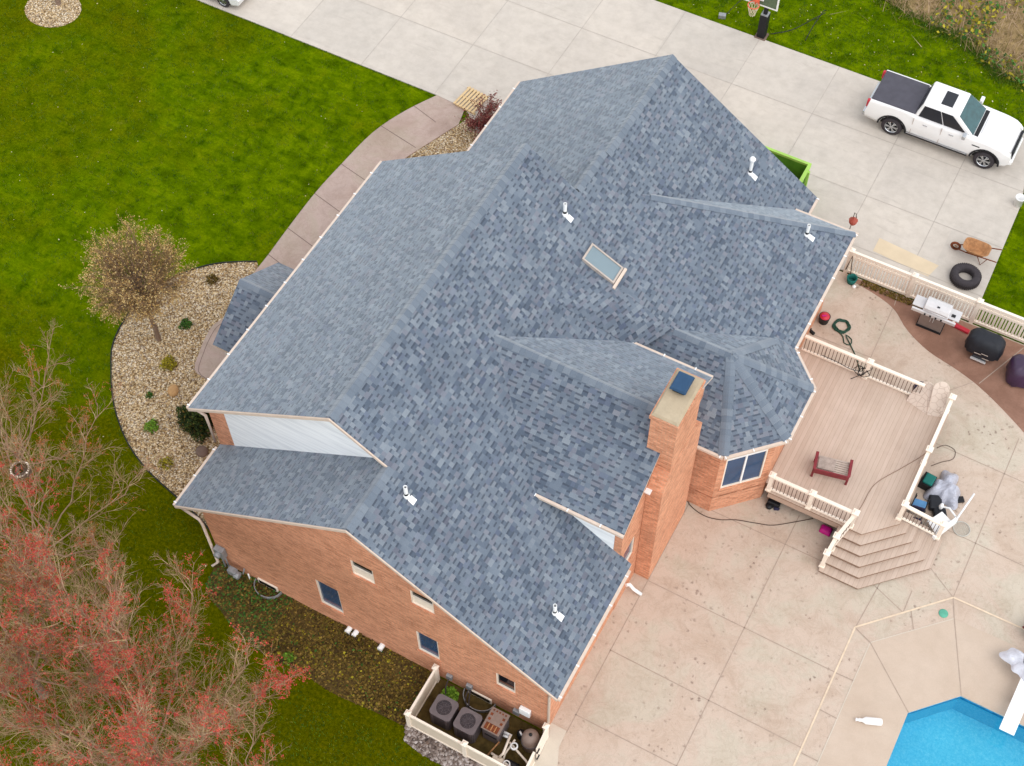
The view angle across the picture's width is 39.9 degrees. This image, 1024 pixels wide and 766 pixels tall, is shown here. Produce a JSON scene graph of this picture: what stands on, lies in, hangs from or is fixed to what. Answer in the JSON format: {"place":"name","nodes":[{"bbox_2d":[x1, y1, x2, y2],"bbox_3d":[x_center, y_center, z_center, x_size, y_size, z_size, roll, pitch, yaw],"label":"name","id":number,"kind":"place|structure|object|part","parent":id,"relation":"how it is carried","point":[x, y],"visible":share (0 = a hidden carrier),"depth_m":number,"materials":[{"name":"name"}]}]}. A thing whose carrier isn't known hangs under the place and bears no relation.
{"place":"outdoors","nodes":[
{"label":"outdoors","id":0,"kind":"place"},
{"bbox_2d":[0,0,1023,765],"bbox_3d":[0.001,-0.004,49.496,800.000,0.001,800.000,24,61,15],"label":"lawn","id":1,"kind":"structure","parent":0,"point":[162,98],"depth_m":54.20,"materials":[{"name":"green plant"}]},
{"bbox_2d":[24,0,80,27],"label":"gravel ring","id":2,"kind":"object","parent":1,"relation":"on","point":[47,13],"visible":1,"depth_m":59.88,"materials":[{"name":"beige gravel"}]},
{"bbox_2d":[0,319,107,482],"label":"bare tree","id":3,"kind":"object","parent":1,"relation":"on","point":[34,415],"visible":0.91,"depth_m":45.15,"materials":[{"name":"red plant"}]},
{"bbox_2d":[55,0,61,5],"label":"bare tree","id":4,"kind":"object","parent":1,"relation":"on","point":[58,2],"visible":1,"depth_m":60.03,"materials":[{"name":"plant"}]},
{"bbox_2d":[3,513,139,676],"bbox_3d":[-12.334,6.852,41.604,4.841,6.188,3.419,55,72,28],"label":"bare tree","id":5,"kind":"object","parent":1,"relation":"on","point":[92,551],"visible":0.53,"depth_m":41.37,"materials":[{"name":"red plant"}]},
{"bbox_2d":[0,438,150,729],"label":"bare tree","id":6,"kind":"object","parent":1,"relation":"on","point":[14,645],"visible":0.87,"depth_m":39.27,"materials":[{"name":"red plant"}]},
{"bbox_2d":[8,460,32,480],"bbox_3d":[-14.191,2.547,40.803,0.724,0.341,0.689,24,61,15],"label":"stone fire pit","id":7,"kind":"object","parent":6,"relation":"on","point":[25,471],"visible":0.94,"depth_m":40.76,"materials":[{"name":"beige stone"}]},
{"bbox_2d":[0,380,179,625],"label":"bare tree","id":8,"kind":"object","parent":1,"relation":"on","point":[8,572],"visible":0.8,"depth_m":43.19,"materials":[{"name":"brown plant"}]},
{"bbox_2d":[0,532,311,765],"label":"bare tree","id":9,"kind":"object","parent":1,"relation":"on","point":[193,737],"visible":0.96,"depth_m":37.65,"materials":[{"name":"red plant"}]},
{"bbox_2d":[112,262,257,525],"bbox_3d":[-10.913,0.753,49.112,5.792,0.105,12.082,-12,58,-7],"label":"gravel bed","id":10,"kind":"object","parent":1,"relation":"on","point":[139,355],"visible":0.68,"depth_m":49.89,"materials":[{"name":"beige gravel"}]},
{"bbox_2d":[58,209,201,340],"bbox_3d":[-12.852,-3.088,48.281,4.279,5.619,4.315,24,61,15],"label":"ornamental tree","id":11,"kind":"object","parent":10,"relation":"on","point":[131,293],"visible":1,"depth_m":47.28,"materials":[{"name":"brown plant"}]},
{"bbox_2d":[145,391,153,398],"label":"plant","id":12,"kind":"object","parent":10,"relation":"on","point":[149,394],"visible":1,"depth_m":49.23,"materials":[{"name":"green plant"}]},
{"bbox_2d":[143,418,158,433],"bbox_3d":[-12.386,1.449,48.519,0.564,0.306,0.657,24,61,15],"label":"plant","id":13,"kind":"object","parent":10,"relation":"on","point":[151,424],"visible":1,"depth_m":48.49,"materials":[{"name":"green plant"}]},
{"bbox_2d":[157,456,174,469],"bbox_3d":[-11.724,2.685,47.741,0.550,0.256,0.572,24,61,15],"label":"plant","id":14,"kind":"object","parent":10,"relation":"on","point":[164,460],"visible":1,"depth_m":47.72,"materials":[{"name":"yellow plant"}]},
{"bbox_2d":[159,354,176,371],"bbox_3d":[-12.203,-0.713,49.866,0.662,0.367,0.672,-32,62,-18],"label":"mound shrub","id":15,"kind":"object","parent":10,"relation":"on","point":[170,361],"visible":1,"depth_m":49.85,"materials":[{"name":"yellow plant"}]},
{"bbox_2d":[167,384,178,396],"bbox_3d":[-11.861,0.230,49.315,0.414,0.229,0.444,24,61,15],"label":"boulder","id":16,"kind":"object","parent":10,"relation":"on","point":[172,390],"visible":1,"depth_m":49.23,"materials":[{"name":"beige stone"}]},
{"bbox_2d":[110,261,256,532],"bbox_3d":[-11.844,0.597,49.208,4.904,0.070,12.140,-1,57,0],"label":"bed edging","id":17,"kind":"object","parent":10,"relation":"on","point":[171,492],"visible":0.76,"depth_m":49.56,"materials":[{"name":"black plastic"}]},
{"bbox_2d":[178,317,192,329],"bbox_3d":[-11.774,-2.136,50.828,0.526,0.322,0.541,24,61,15],"label":"plant","id":18,"kind":"object","parent":10,"relation":"on","point":[185,323],"visible":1,"depth_m":50.81,"materials":[{"name":"green plant"}]},
{"bbox_2d":[176,405,213,443],"bbox_3d":[-10.809,1.037,48.343,1.604,1.064,1.604,24,61,15],"label":"evergreen shrub","id":19,"kind":"object","parent":10,"relation":"on","point":[192,422],"visible":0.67,"depth_m":48.18,"materials":[{"name":"green plant"}]},
{"bbox_2d":[195,446,207,457],"bbox_3d":[-10.572,2.305,47.981,0.466,0.177,0.415,24,61,15],"label":"boulder","id":20,"kind":"object","parent":10,"relation":"on","point":[201,451],"visible":1,"depth_m":47.92,"materials":[{"name":"brown stone"}]},
{"bbox_2d":[205,273,220,284],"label":"plant","id":21,"kind":"object","parent":10,"relation":"on","point":[212,278],"visible":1,"depth_m":51.94,"materials":[{"name":"brown plant"}]},
{"bbox_2d":[121,678,288,765],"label":"bare tree","id":22,"kind":"object","parent":1,"relation":"on","point":[231,753],"visible":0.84,"depth_m":37.71,"materials":[{"name":"red plant"}]},
{"bbox_2d":[283,651,296,664],"bbox_3d":[-6.974,8.534,43.881,0.457,0.283,0.484,-34,63,-20],"label":"plant","id":23,"kind":"object","parent":1,"relation":"on","point":[291,658],"visible":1,"depth_m":43.85,"materials":[{"name":"green plant"}]},
{"bbox_2d":[205,560,431,725],"bbox_3d":[-6.385,8.104,44.182,8.314,0.300,2.136,24,61,15],"label":"ground cover","id":24,"kind":"object","parent":1,"relation":"on","point":[360,669],"visible":0.94,"depth_m":44.09,"materials":[{"name":"plant"}]},
{"bbox_2d":[195,95,463,379],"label":"front walk","id":25,"kind":"structure","parent":1,"relation":"on","point":[408,132],"depth_m":54.71,"materials":[{"name":"beige concrete"}]},
{"bbox_2d":[407,117,477,157],"bbox_3d":[-3.039,-7.250,54.224,5.093,0.105,8.323,24,61,15],"label":"gravel bed","id":26,"kind":"object","parent":1,"relation":"on","point":[456,139],"visible":0.07,"depth_m":55.64,"materials":[{"name":"beige gravel"}]},
{"bbox_2d":[454,90,501,139],"bbox_3d":[-1.048,-10.429,55.436,1.968,1.439,2.196,40,66,23],"label":"red shrub","id":27,"kind":"object","parent":26,"relation":"on","point":[482,119],"visible":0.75,"depth_m":55.51,"materials":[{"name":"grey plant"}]},
{"bbox_2d":[404,723,482,765],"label":"gravel strip","id":28,"kind":"object","parent":1,"relation":"on","point":[434,750],"visible":1,"depth_m":42.32,"materials":[{"name":"beige gravel"}]},
{"bbox_2d":[416,678,565,765],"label":"equipment pad","id":29,"kind":"object","parent":1,"relation":"on","point":[548,756],"visible":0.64,"depth_m":42.51,"materials":[{"name":"concrete"}]},
{"bbox_2d":[429,694,458,730],"bbox_3d":[-2.033,9.937,42.529,0.714,0.844,0.693,24,61,15],"label":"air conditioner","id":30,"kind":"object","parent":29,"relation":"on","point":[444,710],"visible":0.95,"depth_m":42.25,"materials":[{"name":"metal"}]},
{"bbox_2d":[440,686,458,700],"bbox_3d":[-1.908,9.566,43.170,0.591,0.256,0.597,24,61,15],"label":"weed patch","id":31,"kind":"object","parent":29,"relation":"on","point":[452,692],"visible":0.69,"depth_m":43.18,"materials":[{"name":"green plant"}]},
{"bbox_2d":[453,707,482,743],"bbox_3d":[-1.314,10.282,42.298,0.714,0.844,0.693,24,61,15],"label":"air conditioner","id":32,"kind":"object","parent":29,"relation":"on","point":[467,723],"visible":0.98,"depth_m":42.02,"materials":[{"name":"metal"}]},
{"bbox_2d":[404,663,549,765],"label":"vinyl enclosure","id":33,"kind":"object","parent":29,"relation":"on","point":[464,748],"visible":1,"depth_m":41.99,"materials":[{"name":"white plastic"}]},
{"bbox_2d":[481,707,509,744],"bbox_3d":[-0.487,10.290,42.257,0.600,0.890,0.740,24,61,15],"label":"pool heater","id":34,"kind":"object","parent":29,"relation":"on","point":[495,726],"visible":1,"depth_m":41.94,"materials":[{"name":"beige metal"}]},
{"bbox_2d":[487,729,527,765],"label":"pool plumbing","id":35,"kind":"object","parent":29,"relation":"on","point":[500,759],"visible":0.9,"depth_m":41.90,"materials":[{"name":"white plastic"}]},
{"bbox_2d":[521,729,539,752],"bbox_3d":[0.553,10.617,41.969,0.580,1.000,0.576,24,61,15],"label":"pool filter","id":36,"kind":"object","parent":29,"relation":"on","point":[530,739],"visible":0.89,"depth_m":41.69,"materials":[{"name":"beige plastic"}]},
{"bbox_2d":[11,3,1010,566],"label":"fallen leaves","id":37,"kind":"object","parent":1,"relation":"on","point":[305,195],"visible":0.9,"depth_m":57.28,"materials":[{"name":"brown plant"}]},
{"bbox_2d":[173,54,858,729],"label":"brick house","id":38,"kind":"structure","parent":1,"relation":"on","point":[509,394],"depth_m":42.09,"materials":[{"name":"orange brick"}]},
{"bbox_2d":[315,579,344,616],"bbox_3d":[-5.564,6.537,43.122,0.920,1.810,0.119,24,61,15],"label":"window","id":39,"kind":"structure","parent":38,"relation":"in","point":[329,596],"depth_m":43.33,"materials":[{"name":"blue glass"}]},
{"bbox_2d":[350,560,376,587],"bbox_3d":[-4.218,5.358,39.927,0.850,1.030,0.119,24,61,15],"label":"window","id":40,"kind":"structure","parent":38,"relation":"in","point":[358,569],"depth_m":40.08,"materials":[{"name":"beige plastic"}]},
{"bbox_2d":[410,590,435,617],"bbox_3d":[-2.498,6.119,39.375,0.850,1.000,0.119,24,61,15],"label":"window","id":41,"kind":"structure","parent":38,"relation":"in","point":[417,599],"depth_m":39.54,"materials":[{"name":"beige plastic"}]},
{"bbox_2d":[416,631,440,662],"bbox_3d":[-2.493,7.829,42.032,0.840,1.540,0.119,24,61,15],"label":"window","id":42,"kind":"structure","parent":38,"relation":"in","point":[426,644],"depth_m":42.23,"materials":[{"name":"blue glass"}]},
{"bbox_2d":[494,673,516,695],"bbox_3d":[-0.173,8.761,41.142,0.730,1.020,0.119,24,61,15],"label":"window","id":43,"kind":"structure","parent":38,"relation":"in","point":[502,681],"depth_m":41.34,"materials":[{"name":"black plastic"}]},
{"bbox_2d":[624,537,633,561],"bbox_3d":[3.505,5.177,42.744,0.119,1.370,0.880,24,61,15],"label":"window","id":44,"kind":"structure","parent":38,"relation":"in","point":[628,552],"depth_m":43.06,"materials":[{"name":"plastic"}]},
{"bbox_2d":[719,449,767,490],"bbox_3d":[7.369,2.625,44.659,1.480,2.370,0.099,-14,58,-8],"label":"window","id":45,"kind":"structure","parent":38,"relation":"in","point":[748,467],"depth_m":44.93,"materials":[{"name":"blue glass"}]},
{"bbox_2d":[718,0,740,18],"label":"ground light","id":46,"kind":"object","parent":1,"relation":"on","point":[722,16],"visible":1,"depth_m":59.26,"materials":[{"name":"metal"}]},
{"bbox_2d":[746,0,779,40],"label":"basketball hoop","id":47,"kind":"object","parent":1,"relation":"on","point":[762,34],"visible":1,"depth_m":57.45,"materials":[{"name":"black plastic"}]},
{"bbox_2d":[771,12,825,33],"bbox_3d":[11.992,-14.971,58.876,2.571,0.283,0.209,-20,59,-12],"label":"hoop cord","id":48,"kind":"object","parent":1,"relation":"on","point":[798,26],"visible":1,"depth_m":58.87,"materials":[{"name":"black plastic"}]},
{"bbox_2d":[805,10,825,40],"bbox_3d":[12.650,-14.948,58.734,0.075,0.483,1.776,30,62,18],"label":"hoop cord","id":49,"kind":"object","parent":1,"relation":"on","point":[814,24],"visible":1,"depth_m":58.65,"materials":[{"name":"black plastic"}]},
{"bbox_2d":[834,0,1023,91],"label":"brush","id":50,"kind":"object","parent":1,"relation":"on","point":[999,24],"visible":1,"depth_m":58.95,"materials":[{"name":"plant"}]},
{"bbox_2d":[198,0,1023,320],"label":"driveway","id":51,"kind":"structure","parent":0,"point":[916,204],"depth_m":57.44,"materials":[{"name":"concrete"}]},
{"bbox_2d":[217,0,243,6],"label":"parked car","id":52,"kind":"object","parent":51,"relation":"on","point":[225,3],"visible":1,"depth_m":59.56,"materials":[{"name":"white paint"}]},
{"bbox_2d":[453,86,488,114],"bbox_3d":[-1.641,-11.369,56.753,1.060,0.122,1.178,28,61,17],"label":"wooden pallet","id":53,"kind":"object","parent":51,"relation":"on","point":[473,91],"visible":0.88,"depth_m":56.71,"materials":[{"name":"brown wood"}]},
{"bbox_2d":[765,146,811,186],"bbox_3d":[8.923,-8.024,53.768,4.480,1.290,2.050,24,61,15],"label":"dumpster","id":54,"kind":"object","parent":51,"relation":"on","point":[798,168],"visible":0.16,"depth_m":53.46,"materials":[{"name":"green paint"}]},
{"bbox_2d":[849,213,857,227],"bbox_3d":[12.361,-5.503,51.597,0.340,2.172,0.323,24,61,15],"label":"hanging lantern","id":55,"kind":"object","parent":51,"relation":"on","point":[853,220],"visible":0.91,"depth_m":50.93,"materials":[{"name":"metal"}]},
{"bbox_2d":[843,247,1023,342],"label":"picket fence","id":56,"kind":"object","parent":51,"relation":"on","point":[914,279],"visible":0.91,"depth_m":50.45,"materials":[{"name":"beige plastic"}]},
{"bbox_2d":[862,70,1023,168],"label":"pickup truck","id":57,"kind":"object","parent":51,"relation":"on","point":[953,119],"visible":1,"depth_m":54.32,"materials":[{"name":"white paint"}]},
{"bbox_3d":[16.042,-11.100,54.555,0.133,0.351,1.313,24,61,15],"label":"rear window","id":58,"kind":"part","parent":57,"relation":"part of","materials":[{"name":"black glass"}]},
{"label":"side window","id":59,"kind":"part","parent":57,"relation":"part of","materials":[{"name":"black glass"}]},
{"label":"side window","id":60,"kind":"part","parent":57,"relation":"part of","materials":[{"name":"black glass"}]},
{"bbox_2d":[949,263,981,289],"bbox_3d":[16.612,-3.907,51.622,1.120,0.320,1.120,24,61,15],"label":"tyre","id":61,"kind":"object","parent":51,"relation":"on","point":[958,281],"visible":1,"depth_m":51.47,"materials":[{"name":"rubber"}]},
{"bbox_2d":[950,237,1001,264],"bbox_3d":[17.081,-4.863,52.085,1.775,0.584,0.704,24,61,15],"label":"wheelbarrow","id":62,"kind":"object","parent":51,"relation":"on","point":[976,247],"visible":1,"depth_m":52.02,"materials":[{"name":"metal"}]},
{"bbox_2d":[1013,194,1023,207],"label":"bucket","id":63,"kind":"object","parent":51,"relation":"on","point":[1018,201],"visible":1,"depth_m":53.45,"materials":[{"name":"white plastic"}]},
{"bbox_2d":[765,498,780,510],"bbox_3d":[8.662,4.010,46.626,0.477,0.280,0.453,24,61,15],"label":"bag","id":64,"kind":"object","parent":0,"point":[773,504],"visible":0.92,"depth_m":46.55,"materials":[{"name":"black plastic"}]},
{"bbox_2d":[552,271,1023,765],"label":"patio","id":65,"kind":"structure","parent":0,"point":[720,642],"depth_m":44.81,"materials":[{"name":"concrete"}]},
{"bbox_2d":[687,501,812,525],"bbox_3d":[7.763,4.368,46.525,4.264,0.032,0.776,11,58,8],"label":"ground cable","id":66,"kind":"object","parent":65,"relation":"on","point":[746,521],"visible":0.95,"depth_m":46.42,"materials":[{"name":"black rubber"}]},
{"bbox_2d":[819,312,830,324],"bbox_3d":[11.215,-2.329,50.614,0.420,0.405,0.414,24,61,15],"label":"flower pot","id":67,"kind":"object","parent":65,"relation":"on","point":[824,318],"visible":1,"depth_m":50.48,"materials":[{"name":"black plastic"}]},
{"bbox_2d":[832,318,858,367],"bbox_3d":[12.102,-1.179,50.058,0.675,0.091,2.794,-12,58,-7],"label":"garden hose","id":68,"kind":"object","parent":65,"relation":"on","point":[841,332],"visible":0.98,"depth_m":50.52,"materials":[{"name":"green rubber"}]},
{"bbox_2d":[847,273,857,287],"bbox_3d":[12.451,-3.753,51.600,0.450,0.280,0.425,24,61,15],"label":"plant pot","id":69,"kind":"object","parent":65,"relation":"on","point":[852,278],"visible":1,"depth_m":51.58,"materials":[{"name":"teal plastic"}]},
{"bbox_2d":[765,334,956,588],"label":"deck","id":70,"kind":"structure","parent":65,"relation":"on","point":[876,430],"depth_m":46.34,"materials":[{"name":"beige wood"}]},
{"bbox_2d":[810,451,853,484],"bbox_3d":[10.438,2.812,46.044,1.220,0.651,0.704,14,58,9],"label":"garden bench","id":71,"kind":"object","parent":70,"relation":"on","point":[825,466],"visible":1,"depth_m":45.88,"materials":[{"name":"red wood"}]},
{"bbox_2d":[822,355,872,378],"bbox_3d":[11.398,-0.552,48.202,1.763,0.637,0.324,24,61,15],"label":"tangled cord","id":72,"kind":"object","parent":70,"relation":"hanging from","point":[862,368],"visible":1,"depth_m":48.13,"materials":[{"name":"black plastic"}]},
{"bbox_2d":[859,454,923,509],"bbox_3d":[12.219,3.220,46.053,4.100,0.156,0.389,-37,64,-21],"label":"deck cable","id":73,"kind":"object","parent":70,"relation":"on","point":[886,476],"visible":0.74,"depth_m":46.22,"materials":[{"name":"black rubber"}]},
{"bbox_2d":[906,382,933,413],"bbox_3d":[13.893,0.416,47.508,0.807,0.786,0.655,38,65,22],"label":"curved panel","id":74,"kind":"object","parent":70,"relation":"on","point":[920,400],"visible":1,"depth_m":47.54,"materials":[{"name":"beige stone"}]},
{"bbox_2d":[926,382,949,417],"bbox_3d":[14.311,0.540,47.254,0.539,1.063,0.751,10,58,7],"label":"curved panel","id":75,"kind":"object","parent":70,"relation":"on","point":[938,399],"visible":0.88,"depth_m":47.24,"materials":[{"name":"beige stone"}]},
{"bbox_2d":[860,279,921,308],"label":"leaf litter","id":76,"kind":"object","parent":65,"relation":"on","point":[874,287],"visible":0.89,"depth_m":51.40,"materials":[{"name":"brown plant"}]},
{"bbox_2d":[793,597,1023,765],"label":"pool deck","id":77,"kind":"structure","parent":65,"relation":"on","point":[898,678],"depth_m":43.35,"materials":[{"name":"concrete"}]},
{"bbox_2d":[855,717,882,725],"bbox_3d":[10.782,10.206,42.585,0.820,0.230,0.230,5,57,4],"label":"pool float","id":78,"kind":"object","parent":77,"relation":"on","point":[872,721],"visible":1,"depth_m":42.49,"materials":[{"name":"white plastic"}]},
{"bbox_2d":[887,696,1023,765],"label":"pool basin","id":79,"kind":"object","parent":77,"relation":"in","point":[960,731],"visible":0.9,"depth_m":43.43,"materials":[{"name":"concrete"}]},
{"bbox_2d":[999,678,1023,735],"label":"diving board","id":80,"kind":"object","parent":77,"relation":"on","point":[1012,717],"visible":1,"depth_m":42.28,"materials":[{"name":"white plastic"}]},
{"bbox_2d":[999,648,1023,680],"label":"plastic wrap","id":81,"kind":"object","parent":80,"relation":"on","point":[1013,658],"visible":1,"depth_m":43.07,"materials":[{"name":"white plastic"}]},
{"bbox_2d":[908,493,929,518],"bbox_3d":[13.330,4.046,46.151,0.503,0.921,0.695,24,61,15],"label":"folding chair","id":82,"kind":"object","parent":65,"relation":"on","point":[919,505],"visible":0.69,"depth_m":46.19,"materials":[{"name":"blue fabric"}]},
{"bbox_2d":[918,471,936,490],"bbox_3d":[13.847,3.298,46.976,0.420,0.340,0.500,30,62,18],"label":"crate","id":83,"kind":"object","parent":65,"relation":"on","point":[923,486],"visible":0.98,"depth_m":46.84,"materials":[{"name":"black plastic"}]},
{"bbox_2d":[922,473,935,485],"bbox_3d":[13.853,3.201,46.777,0.340,0.100,0.420,30,62,18],"label":"cushion","id":84,"kind":"object","parent":83,"relation":"on","point":[929,479],"visible":1,"depth_m":46.72,"materials":[{"name":"teal fabric"}]},
{"bbox_2d":[911,294,962,334],"bbox_3d":[15.031,-2.411,50.112,1.700,1.282,0.732,24,61,15],"label":"gas grill","id":85,"kind":"object","parent":65,"relation":"on","point":[936,314],"visible":1,"depth_m":49.75,"materials":[{"name":"grey metal"}]},
{"bbox_2d":[928,495,946,516],"bbox_3d":[14.013,4.150,46.458,0.534,0.240,1.173,0,57,0],"label":"chair cushion","id":86,"kind":"object","parent":65,"relation":"on","point":[935,502],"visible":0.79,"depth_m":46.43,"materials":[{"name":"black fabric"}]},
{"bbox_2d":[923,470,960,509],"bbox_3d":[14.457,3.394,46.787,1.150,0.503,1.407,24,61,15],"label":"plastic sheet","id":87,"kind":"object","parent":65,"relation":"on","point":[945,488],"visible":0.99,"depth_m":46.58,"materials":[{"name":"white plastic"}]},
{"bbox_2d":[939,609,947,617],"bbox_3d":[13.646,7.284,44.575,0.300,0.022,0.300,24,61,15],"label":"ground disc","id":88,"kind":"object","parent":65,"relation":"on","point":[943,613],"visible":1,"depth_m":44.56,"materials":[{"name":"green plastic"}]},
{"bbox_2d":[931,445,955,465],"bbox_3d":[14.534,2.416,47.720,0.618,0.019,1.043,69,79,31],"label":"curled wire","id":89,"kind":"object","parent":65,"relation":"on","point":[948,460],"visible":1,"depth_m":47.66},
{"bbox_2d":[927,493,974,539],"bbox_3d":[14.237,4.298,46.076,0.762,0.755,2.029,35,64,21],"label":"plastic chair","id":90,"kind":"object","parent":65,"relation":"on","point":[940,516],"visible":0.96,"depth_m":45.88,"materials":[{"name":"white plastic"}]},
{"bbox_2d":[952,321,969,333],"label":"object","id":91,"kind":"object","parent":65,"relation":"on","point":[961,328],"visible":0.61,"depth_m":50.43,"materials":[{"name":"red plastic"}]},
{"bbox_2d":[958,496,964,502],"bbox_3d":[14.775,3.873,46.725,0.420,0.080,0.220,-5,57,-3],"label":"flap bag","id":92,"kind":"object","parent":65,"relation":"on","point":[961,499],"visible":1,"depth_m":46.69,"materials":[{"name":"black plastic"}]},
{"bbox_2d":[953,521,969,536],"bbox_3d":[14.695,4.750,46.168,0.653,0.073,0.568,24,61,15],"label":"skimmer net","id":93,"kind":"object","parent":65,"relation":"on","point":[961,529],"visible":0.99,"depth_m":46.18,"materials":[{"name":"grey plastic"}]},
{"bbox_2d":[964,327,1005,364],"bbox_3d":[16.587,-1.308,49.453,1.351,1.051,0.870,24,61,15],"label":"covered grill","id":94,"kind":"object","parent":65,"relation":"on","point":[982,345],"visible":1,"depth_m":49.11,"materials":[{"name":"black fabric"}]},
{"bbox_2d":[1005,354,1023,387],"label":"covered grill","id":95,"kind":"object","parent":65,"relation":"on","point":[1014,375],"visible":1,"depth_m":48.74,"materials":[{"name":"purple fabric"}]},
{"bbox_2d":[819,524,832,536],"bbox_3d":[10.280,4.807,46.135,0.404,0.170,0.317,24,61,15],"label":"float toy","id":96,"kind":"object","parent":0,"point":[826,530],"visible":1,"depth_m":46.07,"materials":[{"name":"pink plastic"}]}
]}

